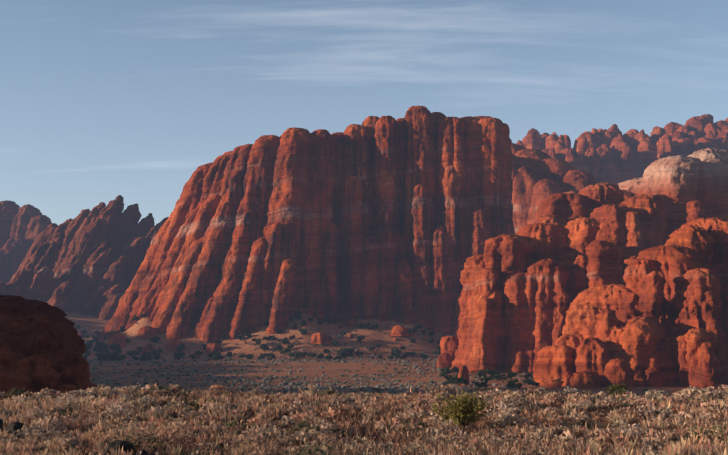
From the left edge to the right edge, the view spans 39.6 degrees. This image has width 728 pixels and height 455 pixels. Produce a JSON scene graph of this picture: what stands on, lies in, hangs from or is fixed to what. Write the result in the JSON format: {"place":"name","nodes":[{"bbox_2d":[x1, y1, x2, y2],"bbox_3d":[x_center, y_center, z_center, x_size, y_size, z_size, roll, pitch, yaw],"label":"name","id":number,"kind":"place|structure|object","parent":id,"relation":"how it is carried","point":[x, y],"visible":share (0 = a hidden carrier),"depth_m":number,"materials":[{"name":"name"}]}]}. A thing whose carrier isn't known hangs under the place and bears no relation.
{"place":"outdoors","nodes":[
{"label":"outdoors","id":0,"kind":"place"},
{"bbox_2d":[0,195,168,337],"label":"mountains","id":1,"kind":"structure","parent":0,"point":[86,262],"depth_m":916.22,"materials":[{"name":"red stone"}]},
{"bbox_2d":[95,105,514,354],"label":"cliff","id":2,"kind":"structure","parent":0,"point":[388,218],"depth_m":649.14,"materials":[{"name":"red stone"}]},
{"bbox_2d":[0,312,724,454],"bbox_3d":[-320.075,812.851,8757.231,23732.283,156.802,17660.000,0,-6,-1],"label":"terrain","id":3,"kind":"structure","parent":0,"point":[91,324],"depth_m":500.04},
{"bbox_2d":[0,295,96,393],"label":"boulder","id":4,"kind":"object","parent":3,"relation":"on","point":[43,345],"depth_m":103.27,"materials":[{"name":"red stone"}]},
{"bbox_2d":[97,320,533,388],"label":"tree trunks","id":5,"kind":"object","parent":3,"relation":"on","point":[338,355],"visible":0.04,"depth_m":572.78,"materials":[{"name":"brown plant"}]},
{"bbox_2d":[75,311,560,387],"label":"bushes","id":6,"kind":"object","parent":3,"relation":"on","point":[216,356],"visible":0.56,"depth_m":584.21,"materials":[{"name":"green plant"}]},
{"bbox_2d":[0,409,662,454],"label":"lava rocks","id":7,"kind":"object","parent":3,"relation":"on","point":[13,427],"visible":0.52,"depth_m":19.53,"materials":[{"name":"brown stone"}]},
{"bbox_2d":[0,387,727,454],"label":"grass tufts","id":8,"kind":"object","parent":3,"relation":"on","point":[28,446],"visible":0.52,"depth_m":26.41,"materials":[{"name":"beige plant"}]},
{"bbox_2d":[0,382,727,454],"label":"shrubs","id":9,"kind":"object","parent":3,"relation":"on","point":[509,408],"visible":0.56,"depth_m":28.10,"materials":[{"name":"brown plant"}]},
{"bbox_2d":[84,315,727,395],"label":"valley bushes","id":10,"kind":"object","parent":3,"relation":"on","point":[332,385],"visible":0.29,"depth_m":391.36,"materials":[{"name":"green plant"}]},
{"bbox_2d":[431,382,627,427],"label":"creosote bushes","id":11,"kind":"object","parent":3,"relation":"on","point":[467,409],"visible":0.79,"depth_m":26.62,"materials":[{"name":"green plant"}]},
{"bbox_2d":[511,143,610,232],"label":"rock cliff","id":12,"kind":"structure","parent":3,"relation":"on","point":[538,176],"depth_m":818.89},
{"bbox_2d":[437,148,727,388],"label":"rock formation","id":13,"kind":"object","parent":3,"relation":"on","point":[599,285],"visible":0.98,"depth_m":413.92,"materials":[{"name":"red stone"}]},
{"bbox_2d":[0,0,727,224],"label":"sky","id":14,"kind":"structure","parent":0,"point":[101,100],"materials":[{"name":"blue"}]},
{"bbox_2d":[516,114,727,183],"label":"ridge","id":15,"kind":"structure","parent":0,"point":[612,154],"depth_m":1302.35,"materials":[{"name":"red stone"}]}
]}

